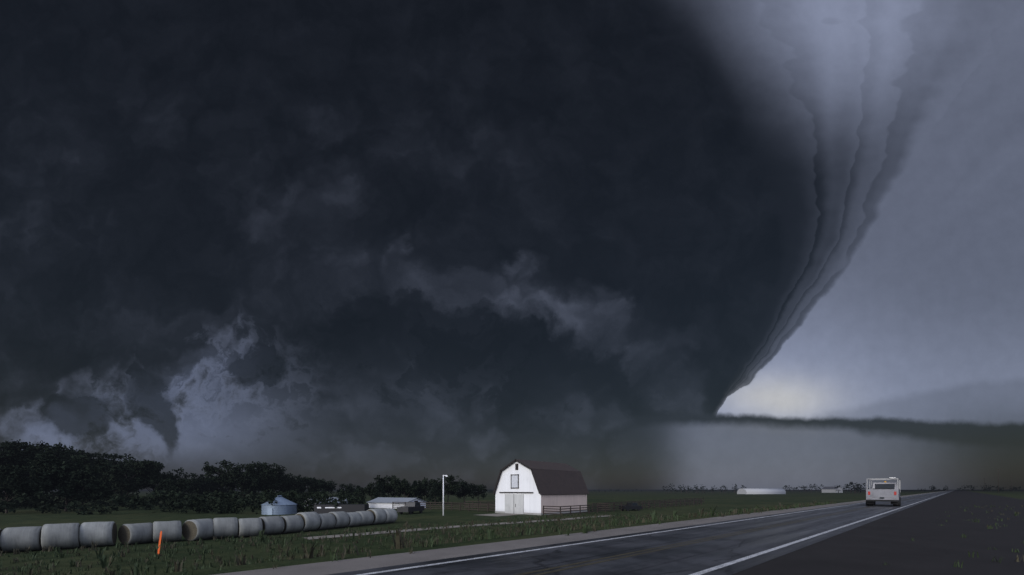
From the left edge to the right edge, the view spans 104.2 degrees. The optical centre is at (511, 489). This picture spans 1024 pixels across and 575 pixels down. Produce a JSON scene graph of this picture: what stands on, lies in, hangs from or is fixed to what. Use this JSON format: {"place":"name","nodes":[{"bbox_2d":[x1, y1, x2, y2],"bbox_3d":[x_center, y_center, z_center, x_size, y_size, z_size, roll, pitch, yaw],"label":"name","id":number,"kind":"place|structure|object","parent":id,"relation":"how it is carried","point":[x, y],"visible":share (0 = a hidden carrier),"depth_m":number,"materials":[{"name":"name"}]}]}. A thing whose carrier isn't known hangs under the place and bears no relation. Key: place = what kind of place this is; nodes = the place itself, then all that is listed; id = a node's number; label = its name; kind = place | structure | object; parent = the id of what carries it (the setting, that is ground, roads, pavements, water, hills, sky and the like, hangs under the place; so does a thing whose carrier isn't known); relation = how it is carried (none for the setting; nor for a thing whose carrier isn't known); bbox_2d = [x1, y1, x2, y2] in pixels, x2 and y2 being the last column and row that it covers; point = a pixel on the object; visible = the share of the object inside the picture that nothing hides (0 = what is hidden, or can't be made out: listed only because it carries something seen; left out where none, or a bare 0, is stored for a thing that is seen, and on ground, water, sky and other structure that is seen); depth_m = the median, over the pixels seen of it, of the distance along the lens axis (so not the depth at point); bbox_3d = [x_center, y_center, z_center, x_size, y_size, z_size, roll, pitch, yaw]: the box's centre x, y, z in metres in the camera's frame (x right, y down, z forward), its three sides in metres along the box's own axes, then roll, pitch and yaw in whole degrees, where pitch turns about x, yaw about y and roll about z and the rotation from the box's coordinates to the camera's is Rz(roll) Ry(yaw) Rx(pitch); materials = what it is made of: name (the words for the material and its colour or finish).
{"place":"outdoors","nodes":[
{"label":"outdoors","id":0,"kind":"place"},
{"bbox_2d":[0,490,1023,574],"bbox_3d":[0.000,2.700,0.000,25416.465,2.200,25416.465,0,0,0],"label":"ground","id":1,"kind":"structure","parent":0,"point":[727,501],"depth_m":44.51,"materials":[{"name":"green plant"}]},
{"bbox_2d":[0,526,41,551],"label":"hay bale","id":2,"kind":"object","parent":1,"relation":"on","point":[15,538],"visible":0.83,"depth_m":24.04},
{"bbox_2d":[0,463,63,512],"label":"tree","id":3,"kind":"object","parent":1,"relation":"on","point":[11,483],"visible":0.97,"depth_m":63.54,"materials":[{"name":"green plant"}]},
{"bbox_2d":[0,439,81,500],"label":"tree","id":4,"kind":"object","parent":1,"relation":"on","point":[9,449],"visible":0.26,"depth_m":81.32,"materials":[{"name":"green plant"}]},
{"bbox_2d":[14,446,84,491],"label":"tree","id":5,"kind":"object","parent":1,"relation":"on","point":[73,451],"visible":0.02,"depth_m":93.63,"materials":[{"name":"green plant"}]},
{"bbox_2d":[41,523,79,549],"bbox_3d":[-28.722,2.988,25.429,1.550,1.644,1.791,0,0,-42],"label":"hay bale","id":6,"kind":"object","parent":1,"relation":"on","point":[64,535],"visible":0.86,"depth_m":24.92},
{"bbox_2d":[29,452,105,510],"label":"tree","id":7,"kind":"object","parent":1,"relation":"on","point":[44,463],"visible":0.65,"depth_m":69.01,"materials":[{"name":"green plant"}]},
{"bbox_2d":[55,473,114,510],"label":"tree","id":8,"kind":"object","parent":1,"relation":"on","point":[70,490],"visible":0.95,"depth_m":69.52,"materials":[{"name":"green plant"}]},
{"bbox_2d":[54,451,135,493],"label":"tree","id":9,"kind":"object","parent":1,"relation":"on","point":[107,456],"visible":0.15,"depth_m":94.29,"materials":[{"name":"green plant"}]},
{"bbox_2d":[79,521,116,546],"bbox_3d":[-27.634,2.979,26.624,1.550,1.654,1.831,0,0,-36],"label":"hay bale","id":10,"kind":"object","parent":1,"relation":"on","point":[104,533],"visible":0.98,"depth_m":26.10},
{"bbox_2d":[93,459,161,506],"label":"tree","id":11,"kind":"object","parent":1,"relation":"on","point":[114,474],"visible":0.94,"depth_m":86.83,"materials":[{"name":"green plant"}]},
{"bbox_2d":[118,523,152,544],"bbox_3d":[-26.246,3.087,27.954,1.670,1.444,1.550,0,0,21],"label":"hay bale","id":12,"kind":"object","parent":1,"relation":"on","point":[137,533],"visible":0.84,"depth_m":27.39},
{"bbox_2d":[118,460,187,492],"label":"tree","id":13,"kind":"object","parent":1,"relation":"on","point":[159,468],"visible":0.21,"depth_m":98.71,"materials":[{"name":"green plant"}]},
{"bbox_2d":[157,531,161,553],"bbox_3d":[-20.774,3.125,23.497,0.090,1.360,0.021,4,-7,-20],"label":"orange marker post","id":14,"kind":"object","parent":1,"relation":"on","point":[160,537],"visible":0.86,"depth_m":23.49,"materials":[{"name":"orange plastic"}]},
{"bbox_2d":[153,521,181,542],"bbox_3d":[-24.980,3.044,28.877,1.550,1.531,1.702,0,0,-43],"label":"hay bale","id":15,"kind":"object","parent":1,"relation":"on","point":[172,530],"visible":0.91,"depth_m":28.39},
{"bbox_2d":[150,478,193,502],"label":"tree","id":16,"kind":"object","parent":1,"relation":"on","point":[177,487],"visible":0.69,"depth_m":83.34,"materials":[{"name":"green plant"}]},
{"bbox_2d":[0,487,365,514],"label":"trees","id":17,"kind":"object","parent":1,"relation":"on","point":[225,501],"visible":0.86,"depth_m":66.24,"materials":[{"name":"green plant"}]},
{"bbox_2d":[182,518,213,540],"bbox_3d":[-23.526,3.015,30.037,1.689,1.591,1.550,0,0,14],"label":"hay bale","id":18,"kind":"object","parent":1,"relation":"on","point":[196,529],"visible":0.89,"depth_m":29.39},
{"bbox_2d":[174,472,223,495],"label":"tree","id":19,"kind":"object","parent":1,"relation":"on","point":[201,482],"visible":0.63,"depth_m":110.86,"materials":[{"name":"green plant"}]},
{"bbox_2d":[213,517,237,537],"bbox_3d":[-22.463,3.001,31.224,1.550,1.615,1.719,0,0,-39],"label":"hay bale","id":20,"kind":"object","parent":1,"relation":"on","point":[226,527],"visible":0.87,"depth_m":30.68},
{"bbox_2d":[201,460,286,496],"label":"tree","id":21,"kind":"object","parent":1,"relation":"on","point":[258,480],"visible":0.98,"depth_m":97.13,"materials":[{"name":"green plant"}]},
{"bbox_2d":[238,518,262,536],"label":"hay bale","id":22,"kind":"object","parent":1,"relation":"on","point":[249,527],"visible":0.87,"depth_m":31.56},
{"bbox_2d":[239,469,284,493],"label":"tree","id":23,"kind":"object","parent":1,"relation":"on","point":[283,470],"visible":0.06,"depth_m":117.20,"materials":[{"name":"green plant"}]},
{"bbox_2d":[259,516,284,534],"bbox_3d":[-20.358,3.028,33.524,1.817,1.566,1.550,0,0,32],"label":"hay bale","id":24,"kind":"object","parent":1,"relation":"on","point":[273,525],"visible":0.84,"depth_m":33.04},
{"bbox_2d":[261,495,296,514],"bbox_3d":[-36.188,2.663,62.000,4.950,3.475,4.950,0,0,0],"label":"grain bin","id":25,"kind":"object","parent":1,"relation":"on","point":[282,506],"visible":0.83,"depth_m":60.27,"materials":[{"name":"metal"}]},
{"bbox_2d":[263,473,303,493],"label":"tree","id":26,"kind":"object","parent":1,"relation":"on","point":[286,481],"visible":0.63,"depth_m":108.73,"materials":[{"name":"green plant"}]},
{"bbox_2d":[281,515,303,532],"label":"hay bale","id":27,"kind":"object","parent":1,"relation":"on","point":[293,523],"visible":0.8,"depth_m":34.48},
{"bbox_2d":[287,477,320,494],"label":"tree","id":28,"kind":"object","parent":1,"relation":"on","point":[309,482],"visible":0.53,"depth_m":116.35,"materials":[{"name":"green plant"}]},
{"bbox_2d":[296,512,320,531],"bbox_3d":[-18.698,2.930,36.320,1.891,1.766,1.550,0,0,26],"label":"hay bale","id":29,"kind":"object","parent":1,"relation":"on","point":[312,521],"visible":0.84,"depth_m":35.82},
{"bbox_2d":[310,479,337,493],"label":"tree","id":30,"kind":"object","parent":1,"relation":"on","point":[325,486],"visible":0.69,"depth_m":123.97,"materials":[{"name":"green plant"}]},
{"bbox_2d":[304,497,346,509],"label":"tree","id":31,"kind":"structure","parent":1,"relation":"on","point":[328,501],"depth_m":74.36,"materials":[{"name":"plant"}]},
{"bbox_2d":[317,513,335,529],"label":"hay bale","id":32,"kind":"object","parent":1,"relation":"on","point":[328,520],"visible":0.79,"depth_m":37.34},
{"bbox_2d":[329,511,349,528],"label":"hay bale","id":33,"kind":"object","parent":1,"relation":"on","point":[342,518],"visible":0.7,"depth_m":38.76},
{"bbox_2d":[314,504,368,513],"bbox_3d":[-25.114,3.019,60.033,8.202,1.563,2.400,0,0,-4],"label":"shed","id":34,"kind":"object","parent":1,"relation":"on","point":[323,508],"visible":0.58,"depth_m":58.89,"materials":[{"name":"black paint"}]},
{"bbox_2d":[336,483,355,493],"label":"tree","id":35,"kind":"object","parent":1,"relation":"on","point":[349,488],"visible":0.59,"depth_m":126.35,"materials":[{"name":"green plant"}]},
{"bbox_2d":[346,512,361,526],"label":"hay bale","id":36,"kind":"object","parent":1,"relation":"on","point":[355,518],"visible":0.73,"depth_m":40.25},
{"bbox_2d":[352,485,366,501],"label":"cedar","id":37,"kind":"object","parent":1,"relation":"on","point":[357,486],"visible":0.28,"depth_m":109.73,"materials":[{"name":"green plant"}]},
{"bbox_2d":[357,511,373,525],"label":"hay bale","id":38,"kind":"object","parent":1,"relation":"on","point":[367,517],"visible":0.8,"depth_m":41.60},
{"bbox_2d":[358,482,378,497],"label":"tree","id":39,"kind":"object","parent":1,"relation":"on","point":[369,490],"visible":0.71,"depth_m":94.35,"materials":[{"name":"green plant"}]},
{"bbox_2d":[367,508,386,524],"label":"hay bale","id":40,"kind":"object","parent":1,"relation":"on","point":[380,515],"visible":0.76,"depth_m":42.90},
{"bbox_2d":[370,481,387,499],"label":"cedar","id":41,"kind":"object","parent":1,"relation":"on","point":[380,490],"visible":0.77,"depth_m":93.51,"materials":[{"name":"green plant"}]},
{"bbox_2d":[372,475,398,497],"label":"tree","id":42,"kind":"object","parent":1,"relation":"on","point":[388,488],"visible":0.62,"depth_m":98.71,"materials":[{"name":"green plant"}]},
{"bbox_2d":[382,509,397,523],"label":"hay bale","id":43,"kind":"object","parent":1,"relation":"on","point":[392,515],"visible":0.72,"depth_m":44.36},
{"bbox_2d":[366,497,425,508],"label":"long shed","id":44,"kind":"structure","parent":1,"relation":"on","point":[382,502],"depth_m":81.10,"materials":[{"name":"metal"}]},
{"bbox_2d":[390,478,418,497],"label":"tree","id":45,"kind":"object","parent":1,"relation":"on","point":[406,488],"visible":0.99,"depth_m":97.03,"materials":[{"name":"green plant"}]},
{"bbox_2d":[397,502,423,513],"bbox_3d":[-15.897,2.895,62.827,1.900,1.790,5.200,0,0,15],"label":"truck","id":46,"kind":"object","parent":1,"relation":"on","point":[410,507],"visible":0.97,"depth_m":62.32,"materials":[{"name":"black paint"}]},
{"bbox_2d":[409,480,422,499],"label":"cedar","id":47,"kind":"object","parent":1,"relation":"on","point":[418,493],"visible":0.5,"depth_m":100.65,"materials":[{"name":"green plant"}]},
{"bbox_2d":[411,477,432,500],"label":"tree","id":48,"kind":"object","parent":1,"relation":"on","point":[424,487],"visible":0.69,"depth_m":102.91,"materials":[{"name":"green plant"}]},
{"bbox_2d":[426,482,444,503],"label":"cedar","id":49,"kind":"object","parent":1,"relation":"on","point":[435,492],"visible":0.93,"depth_m":96.55,"materials":[{"name":"green plant"}]},
{"bbox_2d":[392,502,494,511],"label":"corral fence","id":50,"kind":"object","parent":1,"relation":"on","point":[451,506],"visible":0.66,"depth_m":72.46,"materials":[{"name":"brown wood"}]},
{"bbox_2d":[443,475,447,515],"bbox_3d":[-9.726,0.848,58.000,0.735,5.905,0.220,0,0,0],"label":"yard light pole","id":51,"kind":"object","parent":1,"relation":"on","point":[443,493],"visible":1,"depth_m":57.93,"materials":[{"name":"grey metal"}]},
{"bbox_2d":[431,475,461,503],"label":"tree","id":52,"kind":"object","parent":1,"relation":"on","point":[454,488],"visible":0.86,"depth_m":98.70,"materials":[{"name":"green plant"}]},
{"bbox_2d":[301,515,610,539],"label":"farm track","id":53,"kind":"structure","parent":1,"relation":"on","point":[356,534],"depth_m":37.53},
{"bbox_2d":[454,479,474,502],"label":"tree","id":54,"kind":"object","parent":1,"relation":"on","point":[465,489],"visible":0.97,"depth_m":105.23,"materials":[{"name":"green plant"}]},
{"bbox_2d":[471,484,487,502],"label":"tree","id":55,"kind":"object","parent":1,"relation":"on","point":[481,490],"visible":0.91,"depth_m":109.72,"materials":[{"name":"green plant"}]},
{"bbox_2d":[465,501,494,508],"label":"fence","id":56,"kind":"object","parent":1,"relation":"on","point":[479,504],"visible":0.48,"depth_m":78.79,"materials":[{"name":"brown wood"}]},
{"bbox_2d":[479,513,520,515],"bbox_3d":[-1.825,3.770,59.838,5.000,0.001,6.400,0,0,42],"label":"barn apron","id":57,"kind":"object","parent":1,"relation":"on","point":[502,514],"visible":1,"depth_m":60.05,"materials":[{"name":"grey concrete"}]},
{"bbox_2d":[0,500,1023,574],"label":"roadside grass tufts","id":58,"kind":"object","parent":1,"relation":"on","point":[398,541],"visible":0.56,"depth_m":23.66,"materials":[{"name":"green plant"}]},
{"bbox_2d":[543,503,613,515],"bbox_3d":[11.030,3.075,63.270,3.130,1.450,16.130,0,0,42],"label":"corral fence","id":59,"kind":"object","parent":1,"relation":"on","point":[588,509],"visible":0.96,"depth_m":59.59,"materials":[{"name":"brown wood"}]},
{"bbox_2d":[214,490,949,574],"bbox_3d":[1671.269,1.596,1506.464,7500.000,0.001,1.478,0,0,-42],"label":"shoulder gravel","id":60,"kind":"structure","parent":1,"relation":"on","point":[338,566],"depth_m":10.43,"materials":[{"name":"grey gravel"}]},
{"bbox_2d":[598,503,612,510],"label":"fence","id":61,"kind":"object","parent":1,"relation":"on","point":[604,507],"visible":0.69,"depth_m":69.42,"materials":[{"name":"brown wood"}]},
{"bbox_2d":[619,503,641,510],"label":"pickup truck","id":62,"kind":"object","parent":1,"relation":"on","point":[632,506],"visible":0.91,"depth_m":70.60,"materials":[{"name":"black paint"}]},
{"bbox_2d":[592,498,699,510],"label":"fence","id":63,"kind":"object","parent":1,"relation":"on","point":[649,502],"visible":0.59,"depth_m":87.28,"materials":[{"name":"brown wood"}]},
{"bbox_2d":[614,499,701,510],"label":"fence","id":64,"kind":"object","parent":1,"relation":"on","point":[665,504],"visible":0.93,"depth_m":81.78,"materials":[{"name":"brown wood"}]},
{"bbox_2d":[662,483,745,492],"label":"tree row","id":65,"kind":"object","parent":1,"relation":"on","point":[711,490],"visible":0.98,"depth_m":396.48,"materials":[{"name":"green plant"}]},
{"bbox_2d":[782,484,823,491],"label":"tree row","id":66,"kind":"object","parent":1,"relation":"on","point":[794,488],"visible":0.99,"depth_m":528.61,"materials":[{"name":"green plant"}]},
{"bbox_2d":[835,482,872,492],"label":"tree row","id":67,"kind":"object","parent":1,"relation":"on","point":[856,489],"visible":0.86,"depth_m":402.19,"materials":[{"name":"green plant"}]},
{"bbox_2d":[733,490,1023,574],"bbox_3d":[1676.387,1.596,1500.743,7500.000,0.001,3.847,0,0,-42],"label":"verge","id":68,"kind":"structure","parent":1,"relation":"on","point":[931,548],"depth_m":10.56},
{"bbox_2d":[920,485,1020,491],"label":"tree row","id":69,"kind":"object","parent":1,"relation":"on","point":[986,488],"visible":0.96,"depth_m":549.78,"materials":[{"name":"green plant"}]},
{"bbox_2d":[959,490,1023,558],"bbox_3d":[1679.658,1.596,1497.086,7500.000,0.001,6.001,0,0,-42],"label":"grass field","id":70,"kind":"structure","parent":1,"relation":"on","point":[1011,532],"depth_m":26.49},
{"bbox_2d":[983,469,1012,491],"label":"utility poles","id":71,"kind":"object","parent":1,"relation":"on","point":[998,481],"visible":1,"depth_m":259.88,"materials":[{"name":"brown wood"}]},
{"bbox_2d":[0,0,1023,489],"label":"sky","id":72,"kind":"structure","parent":0,"point":[625,244],"materials":[{"name":"grey"}]},
{"bbox_2d":[493,459,588,514],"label":"barn","id":73,"kind":"structure","parent":0,"point":[528,487],"depth_m":62.45,"materials":[{"name":"white paint"}]},
{"bbox_2d":[328,490,954,574],"bbox_3d":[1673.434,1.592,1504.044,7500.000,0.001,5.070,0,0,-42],"label":"road asphalt","id":74,"kind":"structure","parent":0,"point":[688,559],"depth_m":10.40,"materials":[{"name":"grey asphalt"}]},
{"bbox_2d":[357,493,929,574],"label":"edge line","id":75,"kind":"object","parent":74,"relation":"on","point":[554,547],"visible":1,"depth_m":10.84,"materials":[{"name":"white paint"}]},
{"bbox_2d":[516,494,931,574],"label":"line","id":76,"kind":"object","parent":74,"relation":"on","point":[663,546],"visible":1,"depth_m":13.13,"materials":[{"name":"paint"}]},
{"bbox_2d":[534,491,947,574],"label":"line","id":77,"kind":"object","parent":74,"relation":"on","point":[676,546],"visible":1,"depth_m":12.62,"materials":[{"name":"paint"}]},
{"bbox_2d":[690,495,938,574],"label":"edge line","id":78,"kind":"object","parent":74,"relation":"on","point":[735,561],"visible":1,"depth_m":10.15,"materials":[{"name":"white paint"}]},
{"bbox_2d":[866,477,900,505],"bbox_3d":[37.304,0.228,39.890,6.860,2.745,2.450,0,0,-44],"label":"motorhome","id":79,"kind":"object","parent":74,"relation":"on","point":[887,492],"visible":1,"depth_m":37.96,"materials":[{"name":"white metal"}]},
{"bbox_2d":[737,489,785,493],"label":"hoop barn","id":80,"kind":"structure","parent":0,"point":[761,491],"depth_m":325.53,"materials":[{"name":"white metal"}]},
{"bbox_2d":[822,486,842,492],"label":"building","id":81,"kind":"structure","parent":0,"point":[829,489],"depth_m":465.63,"materials":[{"name":"grey metal"}]}
]}

